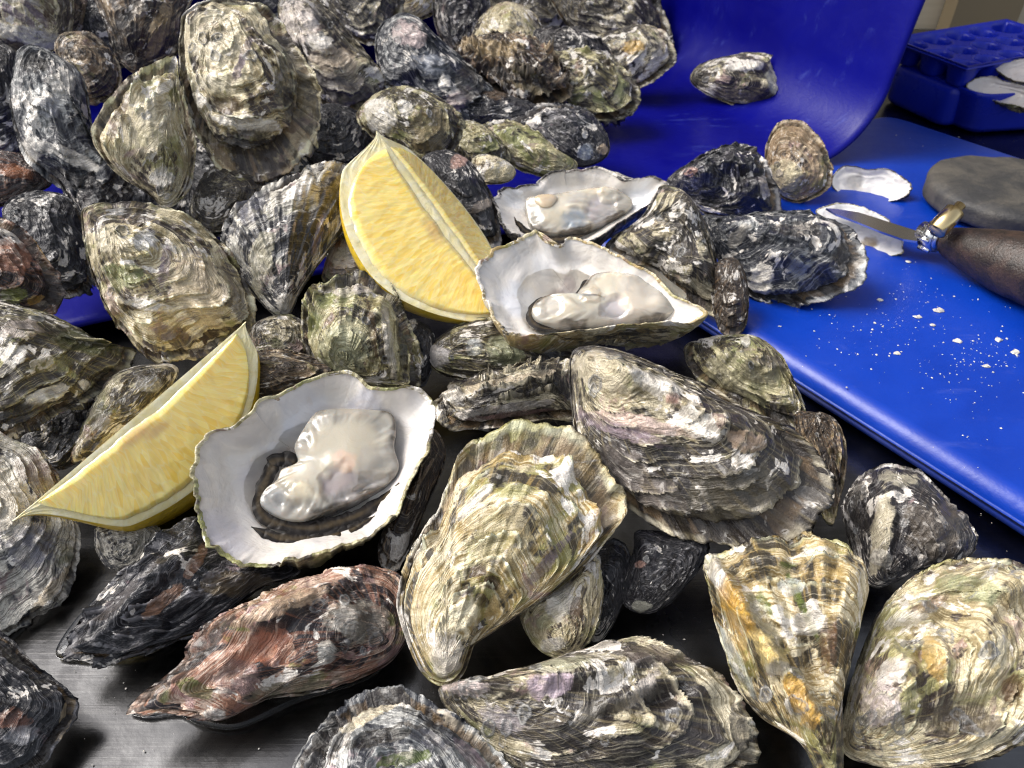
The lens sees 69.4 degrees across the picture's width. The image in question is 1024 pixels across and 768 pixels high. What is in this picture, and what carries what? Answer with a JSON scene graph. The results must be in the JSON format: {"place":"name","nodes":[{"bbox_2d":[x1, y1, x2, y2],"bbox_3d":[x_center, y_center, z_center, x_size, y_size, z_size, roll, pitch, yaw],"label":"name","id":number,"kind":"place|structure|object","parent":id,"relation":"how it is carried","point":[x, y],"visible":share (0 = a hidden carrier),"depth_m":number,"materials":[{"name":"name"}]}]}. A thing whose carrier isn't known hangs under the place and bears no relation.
{"place":"outdoors","nodes":[
{"label":"outdoors","id":0,"kind":"place"},
{"bbox_2d":[9,30,1023,767],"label":"table top","id":1,"kind":"object","parent":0,"point":[105,730],"depth_m":0.26,"materials":[{"name":"metal"}]},
{"bbox_2d":[0,630,79,767],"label":"oyster","id":2,"kind":"object","parent":1,"relation":"on","point":[39,708],"visible":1,"depth_m":0.23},
{"bbox_2d":[0,431,80,635],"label":"oyster","id":3,"kind":"object","parent":1,"relation":"on","point":[39,558],"visible":0.94,"depth_m":0.27,"materials":[{"name":"grey"}]},
{"bbox_2d":[20,397,95,470],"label":"oyster","id":4,"kind":"object","parent":1,"relation":"on","point":[54,439],"visible":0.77,"depth_m":0.32,"materials":[{"name":"grey"}]},
{"bbox_2d":[55,597,164,660],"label":"water","id":5,"kind":"structure","parent":1,"relation":"on","point":[61,646],"depth_m":0.26,"materials":[{"name":"liquid"}]},
{"bbox_2d":[70,363,178,462],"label":"oyster","id":6,"kind":"object","parent":1,"relation":"on","point":[123,398],"visible":0.88,"depth_m":0.31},
{"bbox_2d":[94,525,160,571],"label":"oyster","id":7,"kind":"object","parent":1,"relation":"on","point":[117,551],"visible":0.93,"depth_m":0.28,"materials":[{"name":"grey"}]},
{"bbox_2d":[13,322,259,530],"bbox_3d":[-0.136,0.031,0.290,0.029,0.073,0.104,27,47,28],"label":"lemon wedge","id":8,"kind":"object","parent":1,"relation":"on","point":[132,474],"visible":0.96,"depth_m":0.28,"materials":[{"name":"yellow food"}]},
{"bbox_2d":[62,516,300,669],"bbox_3d":[-0.120,0.071,0.262,0.077,0.034,0.041,-30,48,-31],"label":"oyster","id":9,"kind":"object","parent":1,"relation":"on","point":[178,581],"visible":0.99,"depth_m":0.25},
{"bbox_2d":[127,667,383,729],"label":"water","id":10,"kind":"structure","parent":1,"relation":"on","point":[261,711],"depth_m":0.24,"materials":[{"name":"liquid"}]},
{"bbox_2d":[126,564,405,720],"bbox_3d":[-0.077,0.082,0.240,0.092,0.040,0.037,-14,42,-17],"label":"oyster","id":11,"kind":"object","parent":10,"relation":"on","point":[330,628],"visible":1,"depth_m":0.23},
{"bbox_2d":[257,348,331,397],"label":"oyster","id":12,"kind":"object","parent":1,"relation":"on","point":[281,370],"visible":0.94,"depth_m":0.31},
{"bbox_2d":[189,370,435,569],"bbox_3d":[-0.072,0.036,0.279,0.085,0.052,0.074,0,40,0],"label":"opened oyster","id":13,"kind":"object","parent":1,"relation":"on","point":[318,471],"visible":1,"depth_m":0.28,"materials":[{"name":"white food"}]},
{"bbox_2d":[300,269,422,387],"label":"oyster","id":14,"kind":"object","parent":1,"relation":"on","point":[357,322],"visible":0.91,"depth_m":0.32,"materials":[{"name":"food"}]},
{"bbox_2d":[292,684,513,767],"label":"oyster","id":15,"kind":"object","parent":1,"relation":"on","point":[399,726],"visible":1,"depth_m":0.21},
{"bbox_2d":[378,429,445,571],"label":"oyster","id":16,"kind":"object","parent":1,"relation":"on","point":[398,536],"visible":1,"depth_m":0.28,"materials":[{"name":"grey food"}]},
{"bbox_2d":[409,319,434,386],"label":"oyster","id":17,"kind":"object","parent":1,"relation":"on","point":[423,333],"visible":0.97,"depth_m":0.34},
{"bbox_2d":[0,0,924,326],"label":"fish tub","id":18,"kind":"object","parent":1,"relation":"on","point":[834,64],"visible":0.12,"depth_m":0.55,"materials":[{"name":"blue plastic"}]},
{"bbox_2d":[0,40,21,153],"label":"oyster","id":19,"kind":"object","parent":18,"relation":"in","point":[8,140],"visible":0.52,"depth_m":0.47,"materials":[{"name":"grey food"}]},
{"bbox_2d":[0,150,51,207],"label":"oyster","id":20,"kind":"object","parent":18,"relation":"in","point":[19,174],"visible":0.9,"depth_m":0.40,"materials":[{"name":"brown"}]},
{"bbox_2d":[0,217,66,314],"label":"oyster","id":21,"kind":"object","parent":18,"relation":"in","point":[30,275],"visible":0.89,"depth_m":0.34,"materials":[{"name":"brown food"}]},
{"bbox_2d":[0,0,74,51],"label":"oyster","id":22,"kind":"object","parent":18,"relation":"in","point":[45,24],"visible":0.73,"depth_m":0.50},
{"bbox_2d":[2,190,94,298],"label":"oyster","id":23,"kind":"object","parent":18,"relation":"in","point":[49,222],"visible":0.81,"depth_m":0.38,"materials":[{"name":"grey food"}]},
{"bbox_2d":[0,300,136,439],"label":"oyster","id":24,"kind":"object","parent":18,"relation":"in","point":[51,366],"visible":1,"depth_m":0.30,"materials":[{"name":"grey"}]},
{"bbox_2d":[72,0,86,30],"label":"oyster","id":25,"kind":"object","parent":18,"relation":"in","point":[80,8],"visible":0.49,"depth_m":0.53,"materials":[{"name":"grey food"}]},
{"bbox_2d":[54,31,121,105],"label":"oyster","id":26,"kind":"object","parent":18,"relation":"in","point":[91,57],"visible":0.83,"depth_m":0.46,"materials":[{"name":"grey food"}]},
{"bbox_2d":[63,151,133,210],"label":"oyster","id":27,"kind":"object","parent":18,"relation":"in","point":[116,189],"visible":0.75,"depth_m":0.40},
{"bbox_2d":[9,44,113,198],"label":"oyster","id":28,"kind":"object","parent":27,"relation":"on","point":[49,104],"visible":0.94,"depth_m":0.40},
{"bbox_2d":[83,0,124,68],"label":"oyster","id":29,"kind":"object","parent":18,"relation":"in","point":[93,21],"visible":0.35,"depth_m":0.53,"materials":[{"name":"grey food"}]},
{"bbox_2d":[90,56,196,207],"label":"oyster","id":30,"kind":"object","parent":18,"relation":"in","point":[143,134],"visible":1,"depth_m":0.37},
{"bbox_2d":[95,0,191,72],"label":"oyster","id":31,"kind":"object","parent":18,"relation":"in","point":[142,33],"visible":0.95,"depth_m":0.50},
{"bbox_2d":[80,201,256,363],"bbox_3d":[-0.149,-0.046,0.326,0.063,0.063,0.051,-14,42,-16],"label":"oyster","id":32,"kind":"object","parent":18,"relation":"in","point":[171,284],"visible":1,"depth_m":0.32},
{"bbox_2d":[130,184,221,237],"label":"oyster","id":33,"kind":"object","parent":18,"relation":"in","point":[140,195],"visible":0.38,"depth_m":0.42,"materials":[{"name":"grey food"}]},
{"bbox_2d":[189,166,264,231],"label":"oyster","id":34,"kind":"object","parent":18,"relation":"in","point":[218,195],"visible":0.87,"depth_m":0.39,"materials":[{"name":"grey food"}]},
{"bbox_2d":[178,0,321,184],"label":"oyster","id":35,"kind":"object","parent":18,"relation":"in","point":[251,88],"visible":1,"depth_m":0.39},
{"bbox_2d":[191,135,312,190],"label":"oyster","id":36,"kind":"object","parent":18,"relation":"in","point":[204,163],"visible":0.19,"depth_m":0.42,"materials":[{"name":"grey"}]},
{"bbox_2d":[239,0,278,17],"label":"oyster","id":37,"kind":"object","parent":18,"relation":"in","point":[271,5],"visible":0.06,"depth_m":0.60,"materials":[{"name":"grey food"}]},
{"bbox_2d":[249,314,308,354],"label":"oyster","id":38,"kind":"object","parent":18,"relation":"in","point":[281,331],"visible":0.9,"depth_m":0.33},
{"bbox_2d":[220,160,346,314],"bbox_3d":[-0.104,-0.073,0.352,0.044,0.052,0.069,23,45,25],"label":"oyster","id":39,"kind":"object","parent":18,"relation":"in","point":[281,237],"visible":0.96,"depth_m":0.34,"materials":[{"name":"grey food"}]},
{"bbox_2d":[277,0,387,110],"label":"oyster","id":40,"kind":"object","parent":18,"relation":"in","point":[342,64],"visible":0.88,"depth_m":0.48,"materials":[{"name":"grey food"}]},
{"bbox_2d":[304,103,372,163],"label":"oyster","id":41,"kind":"object","parent":18,"relation":"in","point":[343,136],"visible":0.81,"depth_m":0.43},
{"bbox_2d":[321,234,359,282],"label":"oyster","id":42,"kind":"object","parent":18,"relation":"in","point":[340,260],"visible":0.48,"depth_m":0.36,"materials":[{"name":"grey food"}]},
{"bbox_2d":[339,130,491,323],"bbox_3d":[-0.039,-0.072,0.352,0.082,0.077,0.080,0,40,0],"label":"lemon wedge","id":43,"kind":"object","parent":42,"relation":"on","point":[414,235],"visible":0.87,"depth_m":0.34,"materials":[{"name":"yellow food"}]},
{"bbox_2d":[317,0,404,45],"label":"oyster","id":44,"kind":"object","parent":18,"relation":"in","point":[362,20],"visible":0.75,"depth_m":0.58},
{"bbox_2d":[356,85,465,159],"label":"oyster","id":45,"kind":"object","parent":18,"relation":"in","point":[420,123],"visible":0.94,"depth_m":0.41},
{"bbox_2d":[403,0,434,19],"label":"oyster","id":46,"kind":"object","parent":18,"relation":"in","point":[421,9],"visible":0.45,"depth_m":0.64,"materials":[{"name":"grey"}]},
{"bbox_2d":[374,12,494,119],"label":"oyster","id":47,"kind":"object","parent":18,"relation":"in","point":[412,50],"visible":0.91,"depth_m":0.49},
{"bbox_2d":[431,0,490,48],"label":"oyster","id":48,"kind":"object","parent":18,"relation":"in","point":[455,21],"visible":0.59,"depth_m":0.63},
{"bbox_2d":[422,150,501,247],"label":"oyster","id":49,"kind":"object","parent":18,"relation":"in","point":[459,176],"visible":0.83,"depth_m":0.39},
{"bbox_2d":[454,119,510,161],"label":"oyster","id":50,"kind":"object","parent":18,"relation":"in","point":[477,138],"visible":0.64,"depth_m":0.45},
{"bbox_2d":[471,154,515,184],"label":"oyster","id":51,"kind":"object","parent":18,"relation":"in","point":[493,170],"visible":1,"depth_m":0.42,"materials":[{"name":"grey food"}]},
{"bbox_2d":[469,90,535,123],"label":"oyster","id":52,"kind":"object","parent":18,"relation":"in","point":[487,106],"visible":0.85,"depth_m":0.50,"materials":[{"name":"grey food"}]},
{"bbox_2d":[472,1,541,36],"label":"oyster","id":53,"kind":"object","parent":18,"relation":"in","point":[508,16],"visible":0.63,"depth_m":0.61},
{"bbox_2d":[453,30,573,104],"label":"oyster","id":54,"kind":"object","parent":18,"relation":"in","point":[528,67],"visible":0.94,"depth_m":0.52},
{"bbox_2d":[490,0,564,26],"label":"oyster","id":55,"kind":"object","parent":18,"relation":"in","point":[544,11],"visible":0.22,"depth_m":0.66,"materials":[{"name":"grey food"}]},
{"bbox_2d":[482,119,577,176],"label":"oyster","id":56,"kind":"object","parent":18,"relation":"in","point":[535,153],"visible":0.89,"depth_m":0.46,"materials":[{"name":"green"}]},
{"bbox_2d":[511,103,609,167],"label":"oyster","id":57,"kind":"object","parent":18,"relation":"in","point":[578,135],"visible":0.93,"depth_m":0.48,"materials":[{"name":"grey food"}]},
{"bbox_2d":[533,25,616,59],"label":"oyster","id":58,"kind":"object","parent":18,"relation":"in","point":[566,37],"visible":0.59,"depth_m":0.58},
{"bbox_2d":[555,45,640,126],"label":"oyster","id":59,"kind":"object","parent":18,"relation":"in","point":[606,91],"visible":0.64,"depth_m":0.53,"materials":[{"name":"grey food"}]},
{"bbox_2d":[550,0,673,43],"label":"oyster","id":60,"kind":"object","parent":18,"relation":"in","point":[596,17],"visible":0.69,"depth_m":0.64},
{"bbox_2d":[597,24,676,87],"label":"oyster","id":61,"kind":"object","parent":18,"relation":"in","point":[645,54],"visible":0.84,"depth_m":0.58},
{"bbox_2d":[690,52,777,104],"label":"oyster","id":62,"kind":"object","parent":18,"relation":"in","point":[745,77],"visible":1,"depth_m":0.58,"materials":[{"name":"grey food"}]},
{"bbox_2d":[430,317,572,379],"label":"oyster","id":63,"kind":"object","parent":1,"relation":"on","point":[463,350],"visible":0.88,"depth_m":0.33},
{"bbox_2d":[434,355,572,431],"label":"oyster","id":64,"kind":"object","parent":1,"relation":"on","point":[490,397],"visible":0.97,"depth_m":0.30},
{"bbox_2d":[396,418,627,685],"bbox_3d":[-0.005,0.050,0.252,0.089,0.048,0.056,-27,47,-28],"label":"oyster","id":65,"kind":"object","parent":1,"relation":"on","point":[527,515],"visible":1,"depth_m":0.24,"materials":[{"name":"beige food"}]},
{"bbox_2d":[520,553,604,657],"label":"oyster","id":66,"kind":"object","parent":1,"relation":"on","point":[565,618],"visible":0.99,"depth_m":0.24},
{"bbox_2d":[490,166,667,245],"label":"opened oyster","id":67,"kind":"object","parent":1,"relation":"on","point":[598,205],"visible":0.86,"depth_m":0.40,"materials":[{"name":"white"}]},
{"bbox_2d":[474,230,707,353],"bbox_3d":[0.034,-0.035,0.338,0.101,0.053,0.055,0,40,0],"label":"opened oyster","id":68,"kind":"object","parent":1,"relation":"on","point":[542,293],"visible":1,"depth_m":0.33,"materials":[{"name":"white"}]},
{"bbox_2d":[438,636,760,767],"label":"oyster","id":69,"kind":"object","parent":1,"relation":"on","point":[639,702],"visible":1,"depth_m":0.21,"materials":[{"name":"grey"}]},
{"bbox_2d":[590,538,630,644],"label":"oyster","id":70,"kind":"object","parent":1,"relation":"on","point":[614,554],"visible":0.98,"depth_m":0.26,"materials":[{"name":"black"}]},
{"bbox_2d":[622,530,709,613],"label":"oyster","id":71,"kind":"object","parent":1,"relation":"on","point":[663,568],"visible":1,"depth_m":0.26,"materials":[{"name":"black"}]},
{"bbox_2d":[569,346,835,547],"bbox_3d":[0.062,0.021,0.265,0.105,0.058,0.048,21,44,23],"label":"oyster","id":72,"kind":"object","parent":1,"relation":"on","point":[683,458],"visible":1,"depth_m":0.26,"materials":[{"name":"grey"}]},
{"bbox_2d":[683,334,805,427],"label":"oyster","id":73,"kind":"object","parent":1,"relation":"on","point":[751,372],"visible":0.99,"depth_m":0.32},
{"bbox_2d":[703,530,868,767],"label":"oyster","id":74,"kind":"object","parent":1,"relation":"on","point":[787,615],"visible":1,"depth_m":0.22,"materials":[{"name":"gold"}]},
{"bbox_2d":[602,117,1023,535],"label":"chopping board","id":75,"kind":"object","parent":1,"relation":"on","point":[914,426],"visible":0.48,"depth_m":0.36,"materials":[{"name":"blue plastic"}]},
{"bbox_2d":[605,184,716,316],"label":"oyster","id":76,"kind":"object","parent":75,"relation":"on","point":[666,234],"visible":0.98,"depth_m":0.38,"materials":[{"name":"grey food"}]},
{"bbox_2d":[666,141,781,215],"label":"oyster","id":77,"kind":"object","parent":75,"relation":"on","point":[735,178],"visible":0.86,"depth_m":0.45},
{"bbox_2d":[711,257,748,334],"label":"oyster","id":78,"kind":"object","parent":75,"relation":"on","point":[730,301],"visible":0.99,"depth_m":0.37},
{"bbox_2d":[702,209,868,308],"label":"oyster","id":79,"kind":"object","parent":75,"relation":"on","point":[799,258],"visible":0.91,"depth_m":0.38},
{"bbox_2d":[765,119,833,202],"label":"oyster","id":80,"kind":"object","parent":75,"relation":"on","point":[800,164],"visible":0.94,"depth_m":0.47,"materials":[{"name":"beige food"}]},
{"bbox_2d":[815,203,903,255],"bbox_3d":[0.211,-0.091,0.444,0.027,0.024,0.054,-22,45,-24],"label":"empty oyster shell","id":81,"kind":"object","parent":75,"relation":"on","point":[889,245],"visible":0.61,"depth_m":0.44},
{"bbox_2d":[831,165,912,201],"bbox_3d":[0.239,-0.131,0.493,0.050,0.024,0.023,16,43,18],"label":"empty oyster shell","id":82,"kind":"object","parent":75,"relation":"on","point":[892,185],"visible":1,"depth_m":0.49},
{"bbox_2d":[779,135,1023,467],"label":"shell grit","id":83,"kind":"object","parent":75,"relation":"on","point":[942,354],"visible":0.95,"depth_m":0.36,"materials":[{"name":"grey"}]},
{"bbox_2d":[826,201,1023,305],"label":"oyster knife","id":84,"kind":"object","parent":75,"relation":"on","point":[992,260],"visible":1,"depth_m":0.40,"materials":[{"name":"brown wood"}]},
{"bbox_2d":[933,307,943,312],"bbox_3d":[0.224,-0.039,0.388,0.006,0.001,0.004,0,40,0],"label":"shell chip","id":85,"kind":"object","parent":75,"relation":"on","point":[939,309],"visible":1,"depth_m":0.39,"materials":[{"name":"grey"}]},
{"bbox_2d":[953,338,961,342],"bbox_3d":[0.221,-0.022,0.367,0.005,0.001,0.004,0,40,0],"label":"shell chip","id":86,"kind":"object","parent":75,"relation":"on","point":[957,340],"visible":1,"depth_m":0.37,"materials":[{"name":"grey"}]},
{"bbox_2d":[922,155,1023,230],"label":"flat stone","id":87,"kind":"object","parent":75,"relation":"on","point":[988,192],"visible":0.86,"depth_m":0.46,"materials":[{"name":"grey stone"}]},
{"bbox_2d":[1011,349,1019,353],"bbox_3d":[0.245,-0.016,0.360,0.005,0.001,0.004,0,40,0],"label":"shell chip","id":88,"kind":"object","parent":75,"relation":"on","point":[1015,351],"visible":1,"depth_m":0.36,"materials":[{"name":"grey"}]},
{"bbox_2d":[794,411,847,526],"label":"oyster","id":89,"kind":"object","parent":1,"relation":"on","point":[822,433],"visible":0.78,"depth_m":0.29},
{"bbox_2d":[841,463,977,587],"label":"oyster","id":90,"kind":"object","parent":1,"relation":"on","point":[900,522],"visible":0.94,"depth_m":0.27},
{"bbox_2d":[843,557,1023,767],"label":"oyster","id":91,"kind":"object","parent":1,"relation":"on","point":[937,680],"visible":1,"depth_m":0.22,"materials":[{"name":"beige"}]},
{"bbox_2d":[888,60,1023,124],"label":"storage box","id":92,"kind":"object","parent":1,"relation":"on","point":[914,90],"visible":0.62,"depth_m":0.64,"materials":[{"name":"blue plastic"}]},
{"bbox_2d":[900,19,1023,86],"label":"cup tray","id":93,"kind":"object","parent":92,"relation":"on","point":[964,55],"visible":0.91,"depth_m":0.65,"materials":[{"name":"blue plastic"}]},
{"bbox_2d":[996,58,1023,84],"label":"shell","id":94,"kind":"object","parent":93,"relation":"on","point":[1012,71],"visible":1,"depth_m":0.61},
{"bbox_2d":[932,70,1023,131],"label":"shallow tray","id":95,"kind":"object","parent":1,"relation":"on","point":[978,112],"visible":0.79,"depth_m":0.61,"materials":[{"name":"blue plastic"}]},
{"bbox_2d":[966,76,1023,112],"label":"empty oyster shell","id":96,"kind":"object","parent":95,"relation":"in","point":[993,85],"visible":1,"depth_m":0.60},
{"bbox_2d":[914,0,1023,29],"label":"wall","id":97,"kind":"structure","parent":0,"point":[930,15],"depth_m":0.86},
{"bbox_2d":[936,0,1023,29],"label":"timber post","id":98,"kind":"object","parent":97,"relation":"attached to","point":[955,13],"depth_m":0.84,"materials":[{"name":"brown"}]}
]}

